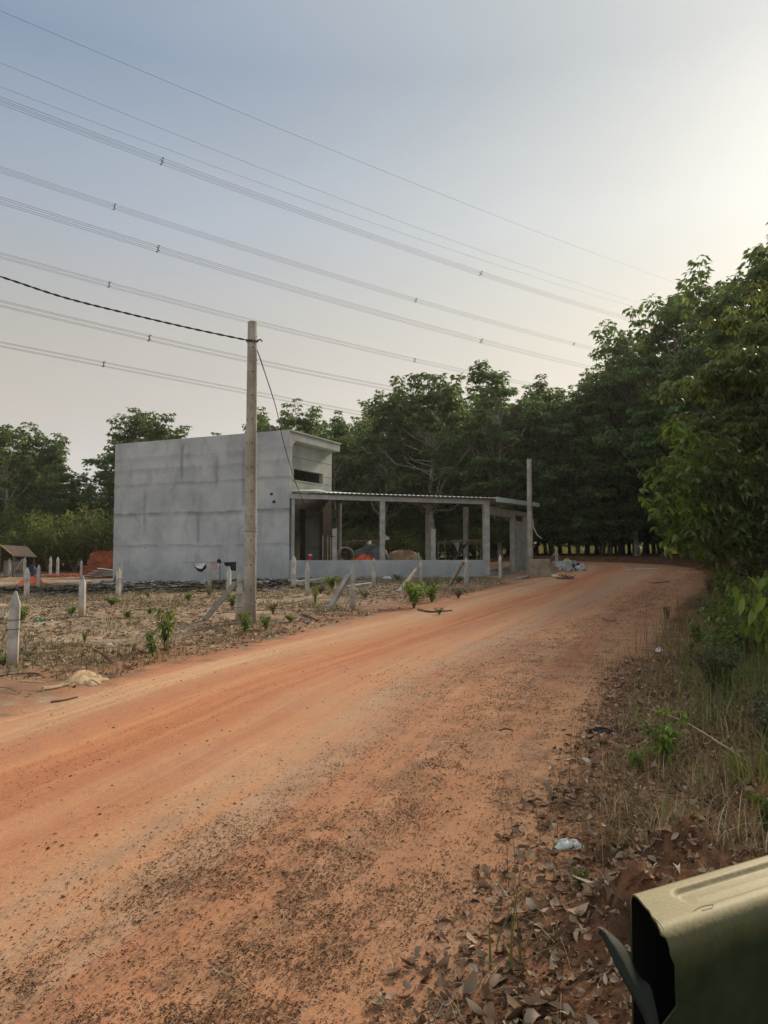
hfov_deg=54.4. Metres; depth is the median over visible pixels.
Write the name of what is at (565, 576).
twig heap
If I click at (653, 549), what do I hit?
rubber tree
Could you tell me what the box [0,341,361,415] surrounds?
conductor bundle
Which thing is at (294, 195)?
overhead wire
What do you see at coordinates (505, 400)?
rubber tree
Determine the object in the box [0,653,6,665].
weed
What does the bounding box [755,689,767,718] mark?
weed
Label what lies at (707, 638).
weed
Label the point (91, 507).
rubber tree
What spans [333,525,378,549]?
shrub
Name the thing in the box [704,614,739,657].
weed
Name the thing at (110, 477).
rubber tree
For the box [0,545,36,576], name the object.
hut
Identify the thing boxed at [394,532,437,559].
shrub
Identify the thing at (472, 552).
shrub
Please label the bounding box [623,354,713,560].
rubber tree
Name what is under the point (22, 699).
ground
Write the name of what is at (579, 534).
rubber tree
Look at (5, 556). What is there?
shrub
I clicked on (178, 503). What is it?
unfinished house
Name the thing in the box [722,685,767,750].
weed
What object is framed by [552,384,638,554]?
rubber tree
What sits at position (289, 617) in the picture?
weed
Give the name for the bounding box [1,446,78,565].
rubber tree
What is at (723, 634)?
weed
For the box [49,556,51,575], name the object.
fence post
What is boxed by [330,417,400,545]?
rubber tree
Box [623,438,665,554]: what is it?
rubber tree
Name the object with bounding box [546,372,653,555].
rubber tree
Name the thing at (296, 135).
overhead wire
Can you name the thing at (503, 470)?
rubber tree
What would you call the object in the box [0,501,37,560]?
shrub
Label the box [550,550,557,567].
fence post
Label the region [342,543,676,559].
clearing grass
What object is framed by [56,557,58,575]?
fence post
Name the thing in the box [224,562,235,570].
hanging trousers
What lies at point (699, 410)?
rubber tree
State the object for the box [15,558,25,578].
fence post
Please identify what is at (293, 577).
fence post
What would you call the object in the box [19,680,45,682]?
fallen branch
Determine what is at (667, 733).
weed
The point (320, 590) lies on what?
weed
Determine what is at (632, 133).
sky
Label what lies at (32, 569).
blue tarp
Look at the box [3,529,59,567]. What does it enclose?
shrub
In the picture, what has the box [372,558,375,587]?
fence post
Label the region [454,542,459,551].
white rag
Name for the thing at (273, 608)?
weed
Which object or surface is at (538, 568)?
concrete block
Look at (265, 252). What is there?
conductor bundle
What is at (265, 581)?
plastic sheeting
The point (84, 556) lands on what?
shrub
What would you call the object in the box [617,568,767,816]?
green verge grass
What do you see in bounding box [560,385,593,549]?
rubber tree
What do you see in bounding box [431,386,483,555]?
rubber tree
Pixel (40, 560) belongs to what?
shrub
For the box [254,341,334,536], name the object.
drop cable
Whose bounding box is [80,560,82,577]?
fence post
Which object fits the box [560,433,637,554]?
rubber tree
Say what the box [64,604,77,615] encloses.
weed
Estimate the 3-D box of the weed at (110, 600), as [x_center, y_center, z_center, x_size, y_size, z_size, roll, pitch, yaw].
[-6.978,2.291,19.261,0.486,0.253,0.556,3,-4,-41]
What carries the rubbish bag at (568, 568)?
on the dirt road
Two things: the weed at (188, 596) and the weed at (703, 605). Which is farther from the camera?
the weed at (188, 596)
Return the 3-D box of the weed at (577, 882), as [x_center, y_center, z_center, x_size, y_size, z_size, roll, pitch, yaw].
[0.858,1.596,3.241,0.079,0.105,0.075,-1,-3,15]
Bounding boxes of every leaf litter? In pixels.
[368,655,767,1023]
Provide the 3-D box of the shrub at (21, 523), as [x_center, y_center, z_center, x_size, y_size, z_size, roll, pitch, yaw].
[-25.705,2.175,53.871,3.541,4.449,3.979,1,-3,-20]
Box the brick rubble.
[30,574,79,577]
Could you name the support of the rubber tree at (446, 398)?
on the ground at (22, 699)
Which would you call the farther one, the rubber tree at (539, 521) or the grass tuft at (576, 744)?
the rubber tree at (539, 521)
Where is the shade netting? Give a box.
[0,578,324,602]
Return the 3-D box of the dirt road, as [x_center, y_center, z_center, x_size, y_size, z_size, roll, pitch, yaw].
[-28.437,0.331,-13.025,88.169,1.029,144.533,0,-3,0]
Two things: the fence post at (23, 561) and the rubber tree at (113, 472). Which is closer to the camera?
the fence post at (23, 561)
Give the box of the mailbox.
[599,855,767,1023]
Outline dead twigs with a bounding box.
[0,575,496,692]
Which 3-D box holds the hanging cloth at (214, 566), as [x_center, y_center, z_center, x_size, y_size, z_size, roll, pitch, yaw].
[-6.838,2.170,30.027,0.262,0.359,0.063,0,-3,-5]
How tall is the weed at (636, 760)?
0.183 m
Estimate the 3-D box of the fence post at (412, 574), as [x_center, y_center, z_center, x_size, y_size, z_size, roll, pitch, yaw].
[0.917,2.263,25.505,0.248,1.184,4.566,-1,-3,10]
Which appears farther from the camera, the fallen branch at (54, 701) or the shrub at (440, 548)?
the shrub at (440, 548)
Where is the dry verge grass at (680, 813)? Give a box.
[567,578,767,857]
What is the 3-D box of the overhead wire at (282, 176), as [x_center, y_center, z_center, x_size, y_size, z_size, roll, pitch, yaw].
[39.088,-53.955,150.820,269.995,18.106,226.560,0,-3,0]
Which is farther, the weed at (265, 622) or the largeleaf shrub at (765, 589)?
the weed at (265, 622)
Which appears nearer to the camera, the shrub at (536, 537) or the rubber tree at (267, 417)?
the shrub at (536, 537)
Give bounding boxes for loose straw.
[27,648,720,1023]
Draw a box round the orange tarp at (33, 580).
[18,577,47,585]
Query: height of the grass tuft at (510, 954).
0.414 m
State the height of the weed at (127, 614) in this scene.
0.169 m
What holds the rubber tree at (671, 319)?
on the ground at (22, 699)
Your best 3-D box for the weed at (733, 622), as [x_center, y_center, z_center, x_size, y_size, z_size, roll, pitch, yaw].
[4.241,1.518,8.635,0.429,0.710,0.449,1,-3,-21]
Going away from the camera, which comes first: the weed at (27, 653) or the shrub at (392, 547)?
the weed at (27, 653)
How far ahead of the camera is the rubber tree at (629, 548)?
60.25 m
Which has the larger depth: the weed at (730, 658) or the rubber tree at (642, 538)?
the rubber tree at (642, 538)
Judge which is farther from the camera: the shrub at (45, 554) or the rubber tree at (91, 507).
the rubber tree at (91, 507)
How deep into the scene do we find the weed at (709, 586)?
19.41 m
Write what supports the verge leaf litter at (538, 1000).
on the ground at (22, 699)
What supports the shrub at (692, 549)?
on the ground at (22, 699)
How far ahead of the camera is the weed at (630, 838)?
3.70 m
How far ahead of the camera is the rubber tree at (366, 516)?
64.46 m
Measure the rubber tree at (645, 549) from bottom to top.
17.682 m
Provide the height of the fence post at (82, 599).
1.166 m
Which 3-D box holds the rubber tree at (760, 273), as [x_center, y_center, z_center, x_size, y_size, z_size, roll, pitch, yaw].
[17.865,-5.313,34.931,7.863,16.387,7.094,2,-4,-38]
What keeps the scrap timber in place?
on the tarp heap at (365, 549)
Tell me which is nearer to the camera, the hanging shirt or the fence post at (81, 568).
the hanging shirt
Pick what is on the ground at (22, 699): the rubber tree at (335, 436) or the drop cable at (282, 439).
the rubber tree at (335, 436)
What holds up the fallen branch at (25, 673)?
on the ground at (22, 699)
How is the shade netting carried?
on the ground at (22, 699)
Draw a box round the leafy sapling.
[637,421,767,585]
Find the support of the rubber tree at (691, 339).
on the ground at (22, 699)
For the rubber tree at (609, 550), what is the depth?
54.83 m
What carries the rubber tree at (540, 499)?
on the ground at (22, 699)
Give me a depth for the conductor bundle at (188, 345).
85.58 m
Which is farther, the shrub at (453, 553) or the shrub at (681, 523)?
the shrub at (453, 553)
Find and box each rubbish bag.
[555,561,566,569]
[563,564,574,571]
[575,563,587,570]
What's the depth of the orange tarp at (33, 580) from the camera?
32.74 m
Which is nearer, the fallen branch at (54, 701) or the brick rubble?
the fallen branch at (54, 701)
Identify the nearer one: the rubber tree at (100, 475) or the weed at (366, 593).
the weed at (366, 593)
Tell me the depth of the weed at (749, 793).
4.08 m
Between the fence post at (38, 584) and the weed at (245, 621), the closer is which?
the weed at (245, 621)
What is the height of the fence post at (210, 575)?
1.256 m
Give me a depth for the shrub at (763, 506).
14.33 m
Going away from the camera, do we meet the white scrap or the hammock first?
the white scrap
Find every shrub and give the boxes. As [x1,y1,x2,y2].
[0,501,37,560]
[0,528,28,571]
[1,512,51,566]
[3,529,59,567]
[19,511,58,567]
[21,509,80,572]
[27,511,76,570]
[37,521,89,572]
[67,502,113,558]
[68,522,106,569]
[74,505,111,534]
[82,518,113,548]
[331,536,373,559]
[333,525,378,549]
[360,530,410,553]
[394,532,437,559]
[435,523,462,559]
[436,532,449,557]
[436,538,471,559]
[458,525,507,558]
[462,525,480,555]
[469,542,505,555]
[502,524,545,547]
[668,519,711,569]
[671,518,731,574]
[682,526,732,578]
[722,525,755,577]
[732,570,767,667]
[742,566,767,604]
[755,485,767,536]
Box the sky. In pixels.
[0,0,767,493]
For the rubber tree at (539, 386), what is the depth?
55.72 m
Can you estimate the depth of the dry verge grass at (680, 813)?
4.84 m
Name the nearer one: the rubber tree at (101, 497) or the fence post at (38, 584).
the fence post at (38, 584)
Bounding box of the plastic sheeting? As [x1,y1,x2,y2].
[87,577,314,585]
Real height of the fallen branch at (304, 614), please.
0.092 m
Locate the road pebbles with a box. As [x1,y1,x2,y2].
[21,623,629,1019]
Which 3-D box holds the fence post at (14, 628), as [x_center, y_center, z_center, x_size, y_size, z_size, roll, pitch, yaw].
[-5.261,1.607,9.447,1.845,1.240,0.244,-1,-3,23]
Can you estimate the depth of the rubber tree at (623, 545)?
58.34 m
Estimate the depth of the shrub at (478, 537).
51.89 m
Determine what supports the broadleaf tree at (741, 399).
on the ground at (22, 699)
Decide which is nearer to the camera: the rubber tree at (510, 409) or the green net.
the green net
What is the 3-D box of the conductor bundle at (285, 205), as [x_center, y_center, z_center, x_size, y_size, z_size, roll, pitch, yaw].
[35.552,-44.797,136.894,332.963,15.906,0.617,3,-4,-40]
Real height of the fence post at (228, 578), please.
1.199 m
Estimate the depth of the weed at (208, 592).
22.40 m
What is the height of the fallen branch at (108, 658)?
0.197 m
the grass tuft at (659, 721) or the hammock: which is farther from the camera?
the hammock
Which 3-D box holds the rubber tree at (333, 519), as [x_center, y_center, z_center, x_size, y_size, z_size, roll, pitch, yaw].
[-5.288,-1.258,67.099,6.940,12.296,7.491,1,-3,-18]
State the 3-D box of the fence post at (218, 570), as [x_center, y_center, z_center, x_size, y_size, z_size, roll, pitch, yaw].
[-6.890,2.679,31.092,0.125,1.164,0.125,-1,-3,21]
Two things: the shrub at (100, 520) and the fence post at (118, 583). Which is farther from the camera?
the shrub at (100, 520)
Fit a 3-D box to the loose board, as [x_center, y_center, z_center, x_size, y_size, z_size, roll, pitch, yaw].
[-0.875,2.572,26.464,0.120,0.101,1.506,-2,-4,30]
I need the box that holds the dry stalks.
[492,587,767,886]
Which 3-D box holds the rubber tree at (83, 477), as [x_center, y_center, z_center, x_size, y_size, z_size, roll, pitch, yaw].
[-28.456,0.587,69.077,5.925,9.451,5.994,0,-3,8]
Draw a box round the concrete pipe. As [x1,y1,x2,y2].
[337,547,354,559]
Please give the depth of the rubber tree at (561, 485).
54.26 m
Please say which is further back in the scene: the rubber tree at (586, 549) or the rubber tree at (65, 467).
the rubber tree at (65, 467)
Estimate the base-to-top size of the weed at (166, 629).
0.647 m
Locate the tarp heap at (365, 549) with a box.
[350,541,389,559]
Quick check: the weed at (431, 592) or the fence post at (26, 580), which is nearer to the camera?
the weed at (431, 592)
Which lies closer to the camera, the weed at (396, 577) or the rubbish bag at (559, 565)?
the weed at (396, 577)
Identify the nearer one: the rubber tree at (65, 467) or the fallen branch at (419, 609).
the fallen branch at (419, 609)
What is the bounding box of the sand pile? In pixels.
[388,549,421,559]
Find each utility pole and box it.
[243,321,261,623]
[527,459,532,564]
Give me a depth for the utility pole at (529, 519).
34.30 m
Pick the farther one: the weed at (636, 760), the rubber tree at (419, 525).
the rubber tree at (419, 525)
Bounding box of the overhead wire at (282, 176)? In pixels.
[2,63,655,307]
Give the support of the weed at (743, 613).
on the ground at (22, 699)
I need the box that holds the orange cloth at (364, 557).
[353,554,377,559]
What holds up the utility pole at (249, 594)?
on the ground at (22, 699)
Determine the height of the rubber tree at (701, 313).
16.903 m
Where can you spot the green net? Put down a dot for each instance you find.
(38, 618)
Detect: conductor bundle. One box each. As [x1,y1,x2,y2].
[0,97,646,323]
[0,166,609,353]
[0,197,601,370]
[0,252,570,392]
[0,300,506,406]
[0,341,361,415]
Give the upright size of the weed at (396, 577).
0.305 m
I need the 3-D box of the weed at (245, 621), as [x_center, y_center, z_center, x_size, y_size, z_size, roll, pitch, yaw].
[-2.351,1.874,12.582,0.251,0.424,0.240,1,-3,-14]
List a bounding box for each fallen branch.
[0,672,44,677]
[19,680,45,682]
[41,683,69,690]
[51,696,77,702]
[92,648,113,663]
[301,613,316,620]
[417,608,452,612]
[650,709,765,772]
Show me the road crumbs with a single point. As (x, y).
(314, 939)
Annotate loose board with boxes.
[346,582,371,586]
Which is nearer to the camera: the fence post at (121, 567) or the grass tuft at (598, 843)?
the grass tuft at (598, 843)
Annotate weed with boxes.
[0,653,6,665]
[19,649,36,657]
[20,606,30,622]
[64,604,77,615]
[82,632,87,640]
[103,596,120,604]
[120,610,133,617]
[143,631,160,656]
[153,607,175,648]
[183,592,195,599]
[206,589,212,595]
[227,594,235,608]
[237,610,251,634]
[260,615,270,630]
[266,601,278,613]
[284,614,297,621]
[311,585,319,603]
[312,582,328,593]
[321,574,339,588]
[358,590,372,597]
[392,574,402,580]
[402,577,430,607]
[421,577,441,588]
[422,583,443,602]
[433,607,443,613]
[449,587,463,597]
[455,576,463,582]
[572,867,590,890]
[624,831,637,842]
[625,744,649,772]
[634,705,689,765]
[663,606,669,619]
[683,639,743,693]
[687,624,708,642]
[689,637,745,692]
[692,594,730,627]
[699,605,733,626]
[702,632,728,660]
[704,579,717,594]
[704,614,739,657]
[707,615,746,647]
[708,599,735,628]
[709,570,738,600]
[711,629,744,645]
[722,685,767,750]
[724,582,752,616]
[724,612,762,661]
[728,551,762,581]
[733,592,764,619]
[742,548,767,577]
[744,790,753,808]
[751,789,767,832]
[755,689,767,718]
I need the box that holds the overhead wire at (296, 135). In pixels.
[2,11,669,280]
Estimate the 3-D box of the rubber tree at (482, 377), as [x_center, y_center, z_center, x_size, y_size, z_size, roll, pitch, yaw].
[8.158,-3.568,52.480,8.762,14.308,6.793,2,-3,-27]
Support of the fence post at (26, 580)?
on the ground at (22, 699)
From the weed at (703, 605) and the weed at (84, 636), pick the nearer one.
the weed at (84, 636)
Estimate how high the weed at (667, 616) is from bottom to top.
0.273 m
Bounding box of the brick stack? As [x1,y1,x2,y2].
[83,551,112,577]
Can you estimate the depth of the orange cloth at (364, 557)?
33.48 m
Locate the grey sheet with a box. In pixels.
[84,574,112,575]
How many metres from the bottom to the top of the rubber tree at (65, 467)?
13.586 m
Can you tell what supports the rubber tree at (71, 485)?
on the ground at (22, 699)
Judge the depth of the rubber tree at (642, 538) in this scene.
59.53 m
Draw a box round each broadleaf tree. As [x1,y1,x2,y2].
[650,285,767,549]
[673,280,767,522]
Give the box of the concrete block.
[527,559,551,577]
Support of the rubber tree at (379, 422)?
on the ground at (22, 699)
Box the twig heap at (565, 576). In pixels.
[553,574,575,578]
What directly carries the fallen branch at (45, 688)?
on the ground at (22, 699)
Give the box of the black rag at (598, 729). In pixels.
[585,726,611,733]
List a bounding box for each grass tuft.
[489,854,553,979]
[559,706,581,763]
[575,757,605,858]
[652,687,678,756]
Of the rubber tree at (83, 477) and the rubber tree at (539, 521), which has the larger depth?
the rubber tree at (83, 477)
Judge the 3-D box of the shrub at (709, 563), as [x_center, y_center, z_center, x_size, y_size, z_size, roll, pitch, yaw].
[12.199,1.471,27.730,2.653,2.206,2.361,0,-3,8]
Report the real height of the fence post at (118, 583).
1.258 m
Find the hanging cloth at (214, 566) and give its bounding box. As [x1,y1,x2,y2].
[211,563,216,569]
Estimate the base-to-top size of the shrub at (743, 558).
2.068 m
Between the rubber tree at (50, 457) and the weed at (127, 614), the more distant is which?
the rubber tree at (50, 457)
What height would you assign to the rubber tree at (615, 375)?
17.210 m
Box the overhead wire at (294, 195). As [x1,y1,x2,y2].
[2,87,636,307]
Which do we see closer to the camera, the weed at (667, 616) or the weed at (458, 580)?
the weed at (667, 616)
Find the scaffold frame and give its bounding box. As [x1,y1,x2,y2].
[436,540,481,559]
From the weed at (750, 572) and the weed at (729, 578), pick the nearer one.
the weed at (729, 578)
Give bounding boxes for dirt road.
[0,561,703,1023]
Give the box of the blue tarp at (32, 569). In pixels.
[28,564,36,576]
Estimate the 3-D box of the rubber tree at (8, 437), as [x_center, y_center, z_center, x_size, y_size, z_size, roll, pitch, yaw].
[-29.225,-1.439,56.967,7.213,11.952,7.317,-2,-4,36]
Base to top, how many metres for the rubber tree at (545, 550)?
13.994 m
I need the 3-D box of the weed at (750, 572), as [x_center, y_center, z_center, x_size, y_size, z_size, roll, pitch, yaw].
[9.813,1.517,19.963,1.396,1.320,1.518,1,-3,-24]
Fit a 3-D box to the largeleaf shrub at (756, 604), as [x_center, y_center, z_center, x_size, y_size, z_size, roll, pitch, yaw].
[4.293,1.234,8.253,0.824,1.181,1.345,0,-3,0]
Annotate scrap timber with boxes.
[338,546,372,559]
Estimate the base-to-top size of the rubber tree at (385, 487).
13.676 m
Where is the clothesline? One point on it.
(203, 562)
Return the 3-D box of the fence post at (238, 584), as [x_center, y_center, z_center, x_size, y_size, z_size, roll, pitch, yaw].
[-3.170,1.829,14.731,0.930,1.195,0.176,0,-3,-4]
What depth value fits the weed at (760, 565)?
16.15 m
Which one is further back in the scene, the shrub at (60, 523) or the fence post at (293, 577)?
the shrub at (60, 523)
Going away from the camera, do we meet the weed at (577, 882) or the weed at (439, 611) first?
the weed at (577, 882)
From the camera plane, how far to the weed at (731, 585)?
13.42 m
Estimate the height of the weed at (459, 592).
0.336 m
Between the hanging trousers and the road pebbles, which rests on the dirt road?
the road pebbles
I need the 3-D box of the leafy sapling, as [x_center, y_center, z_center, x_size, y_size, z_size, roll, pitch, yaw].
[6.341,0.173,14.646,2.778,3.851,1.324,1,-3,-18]
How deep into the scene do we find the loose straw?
2.96 m
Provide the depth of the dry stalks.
5.07 m
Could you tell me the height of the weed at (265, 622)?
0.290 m
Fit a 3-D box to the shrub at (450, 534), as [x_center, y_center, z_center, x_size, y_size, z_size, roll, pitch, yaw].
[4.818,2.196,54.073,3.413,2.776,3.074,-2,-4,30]
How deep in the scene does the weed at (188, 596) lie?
20.21 m
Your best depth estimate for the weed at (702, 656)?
7.36 m
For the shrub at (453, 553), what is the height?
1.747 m
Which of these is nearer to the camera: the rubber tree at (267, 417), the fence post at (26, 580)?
the fence post at (26, 580)
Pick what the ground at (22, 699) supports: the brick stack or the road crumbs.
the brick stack
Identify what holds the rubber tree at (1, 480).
on the ground at (22, 699)
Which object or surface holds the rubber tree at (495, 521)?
on the ground at (22, 699)
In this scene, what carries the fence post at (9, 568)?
on the ground at (22, 699)
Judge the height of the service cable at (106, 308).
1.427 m
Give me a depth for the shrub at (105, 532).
53.25 m
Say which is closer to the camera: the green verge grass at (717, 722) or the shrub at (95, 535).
the green verge grass at (717, 722)
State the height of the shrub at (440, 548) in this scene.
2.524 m
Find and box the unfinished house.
[113,429,541,581]
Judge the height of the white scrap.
0.083 m
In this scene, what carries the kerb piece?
on the ground at (22, 699)
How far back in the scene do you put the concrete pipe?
34.55 m
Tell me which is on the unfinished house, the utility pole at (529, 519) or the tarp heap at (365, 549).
the tarp heap at (365, 549)
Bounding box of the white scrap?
[555,838,583,849]
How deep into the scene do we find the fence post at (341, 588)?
17.58 m
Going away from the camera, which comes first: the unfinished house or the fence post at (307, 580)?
the fence post at (307, 580)
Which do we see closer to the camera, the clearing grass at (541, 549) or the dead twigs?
the dead twigs
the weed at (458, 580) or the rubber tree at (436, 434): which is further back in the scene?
the rubber tree at (436, 434)
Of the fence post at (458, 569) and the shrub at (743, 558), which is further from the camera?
the fence post at (458, 569)
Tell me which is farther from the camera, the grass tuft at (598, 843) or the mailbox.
the grass tuft at (598, 843)
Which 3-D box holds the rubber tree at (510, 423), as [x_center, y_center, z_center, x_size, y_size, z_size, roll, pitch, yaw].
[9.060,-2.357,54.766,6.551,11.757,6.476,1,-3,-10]
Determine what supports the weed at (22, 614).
on the ground at (22, 699)
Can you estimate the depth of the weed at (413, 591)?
17.59 m
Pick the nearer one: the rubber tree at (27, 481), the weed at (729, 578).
the weed at (729, 578)
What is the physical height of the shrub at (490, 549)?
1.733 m
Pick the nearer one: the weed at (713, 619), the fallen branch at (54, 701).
the fallen branch at (54, 701)
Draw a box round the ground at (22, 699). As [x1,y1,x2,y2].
[0,553,767,1023]
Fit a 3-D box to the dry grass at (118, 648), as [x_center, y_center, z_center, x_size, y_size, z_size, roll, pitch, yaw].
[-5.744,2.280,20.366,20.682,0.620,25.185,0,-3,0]
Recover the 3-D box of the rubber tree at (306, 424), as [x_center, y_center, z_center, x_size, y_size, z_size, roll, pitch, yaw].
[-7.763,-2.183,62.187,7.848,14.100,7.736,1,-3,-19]
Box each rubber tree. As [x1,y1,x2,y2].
[0,422,56,521]
[0,423,81,565]
[0,445,65,522]
[0,446,15,517]
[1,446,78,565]
[43,455,77,491]
[48,471,96,562]
[53,468,101,527]
[73,407,192,514]
[76,483,108,561]
[83,431,146,524]
[94,441,113,550]
[98,453,114,518]
[100,437,147,512]
[242,415,277,432]
[257,398,333,458]
[313,410,368,538]
[316,432,352,530]
[319,409,389,532]
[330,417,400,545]
[335,416,403,538]
[341,390,421,534]
[354,371,493,528]
[368,434,409,545]
[378,414,448,533]
[386,424,457,559]
[392,394,453,557]
[423,413,504,549]
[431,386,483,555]
[439,360,553,558]
[441,409,534,557]
[448,394,539,555]
[467,385,512,412]
[468,398,555,555]
[498,406,535,525]
[502,401,573,541]
[508,398,544,553]
[509,394,594,554]
[509,401,548,553]
[520,374,592,554]
[532,404,632,555]
[539,539,547,553]
[543,397,580,553]
[545,494,583,553]
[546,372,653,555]
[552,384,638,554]
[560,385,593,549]
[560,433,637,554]
[566,319,672,555]
[570,355,645,554]
[572,362,657,554]
[583,541,588,552]
[588,278,740,557]
[606,540,628,553]
[610,387,657,553]
[616,367,652,553]
[617,424,656,553]
[623,331,722,557]
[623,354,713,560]
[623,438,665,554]
[627,533,644,553]
[631,242,767,561]
[631,541,652,553]
[640,358,674,518]
[640,524,664,553]
[651,541,656,553]
[673,350,724,524]
[674,222,767,367]
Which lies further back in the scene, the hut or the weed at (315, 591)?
the hut
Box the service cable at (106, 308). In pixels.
[0,276,252,341]
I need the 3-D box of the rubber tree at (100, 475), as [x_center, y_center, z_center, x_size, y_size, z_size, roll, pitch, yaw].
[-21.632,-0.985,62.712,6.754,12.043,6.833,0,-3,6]
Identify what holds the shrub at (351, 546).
on the ground at (22, 699)
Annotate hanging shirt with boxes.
[194,563,206,571]
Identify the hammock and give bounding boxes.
[448,539,468,551]
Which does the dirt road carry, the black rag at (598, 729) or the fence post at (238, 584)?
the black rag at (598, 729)
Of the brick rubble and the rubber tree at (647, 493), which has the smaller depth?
the brick rubble
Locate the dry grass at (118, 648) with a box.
[0,574,501,684]
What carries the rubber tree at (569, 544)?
on the ground at (22, 699)
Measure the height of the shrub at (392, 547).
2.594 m
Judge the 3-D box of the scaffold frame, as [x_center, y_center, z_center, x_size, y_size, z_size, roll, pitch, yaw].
[3.749,2.140,36.291,2.535,1.595,0.200,1,-3,-15]
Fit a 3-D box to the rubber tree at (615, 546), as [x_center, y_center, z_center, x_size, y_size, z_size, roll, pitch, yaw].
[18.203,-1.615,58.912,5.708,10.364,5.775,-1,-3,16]
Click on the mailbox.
(699, 949)
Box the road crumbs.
[0,579,688,1023]
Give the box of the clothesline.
[183,562,224,562]
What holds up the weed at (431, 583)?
on the ground at (22, 699)
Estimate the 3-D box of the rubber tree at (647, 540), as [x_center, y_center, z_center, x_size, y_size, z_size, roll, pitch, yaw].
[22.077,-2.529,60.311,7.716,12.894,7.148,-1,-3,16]
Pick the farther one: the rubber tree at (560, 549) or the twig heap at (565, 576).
the rubber tree at (560, 549)
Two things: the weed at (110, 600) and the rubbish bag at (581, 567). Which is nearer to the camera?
the weed at (110, 600)
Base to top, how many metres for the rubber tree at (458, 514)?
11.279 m
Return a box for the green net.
[33,617,46,621]
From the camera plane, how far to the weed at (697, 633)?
10.71 m
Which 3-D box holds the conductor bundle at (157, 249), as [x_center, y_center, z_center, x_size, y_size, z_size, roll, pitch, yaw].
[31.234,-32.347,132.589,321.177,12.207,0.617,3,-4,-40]
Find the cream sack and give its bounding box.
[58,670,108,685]
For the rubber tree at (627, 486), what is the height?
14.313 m
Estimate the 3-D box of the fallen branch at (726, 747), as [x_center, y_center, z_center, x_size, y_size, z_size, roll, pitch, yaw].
[2.150,1.575,5.079,0.187,0.285,0.937,2,-4,-32]
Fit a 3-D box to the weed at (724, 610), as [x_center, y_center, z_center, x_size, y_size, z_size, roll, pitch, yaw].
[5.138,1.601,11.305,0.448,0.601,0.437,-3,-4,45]
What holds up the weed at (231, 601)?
on the ground at (22, 699)
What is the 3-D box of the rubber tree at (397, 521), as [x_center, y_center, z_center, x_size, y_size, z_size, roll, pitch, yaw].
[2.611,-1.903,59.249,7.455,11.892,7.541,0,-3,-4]
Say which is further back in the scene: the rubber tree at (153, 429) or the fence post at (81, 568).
the rubber tree at (153, 429)
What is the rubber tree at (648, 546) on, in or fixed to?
on the ground at (22, 699)
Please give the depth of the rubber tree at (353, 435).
70.70 m
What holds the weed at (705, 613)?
on the ground at (22, 699)
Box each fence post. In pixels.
[0,591,25,667]
[8,558,10,576]
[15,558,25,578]
[23,567,29,598]
[36,565,40,588]
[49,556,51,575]
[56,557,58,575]
[78,576,87,616]
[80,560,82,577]
[114,564,122,590]
[115,567,120,597]
[201,574,243,620]
[207,562,211,588]
[217,563,220,579]
[226,567,230,593]
[291,556,295,586]
[305,562,309,595]
[326,566,358,609]
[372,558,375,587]
[397,560,421,591]
[448,557,470,586]
[498,555,501,579]
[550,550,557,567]
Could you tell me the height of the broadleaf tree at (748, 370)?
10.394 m
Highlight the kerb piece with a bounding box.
[296,577,334,584]
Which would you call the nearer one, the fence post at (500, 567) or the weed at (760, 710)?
the weed at (760, 710)
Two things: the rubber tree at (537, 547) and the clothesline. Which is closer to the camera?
the clothesline
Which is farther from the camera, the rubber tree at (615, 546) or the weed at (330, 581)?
the rubber tree at (615, 546)

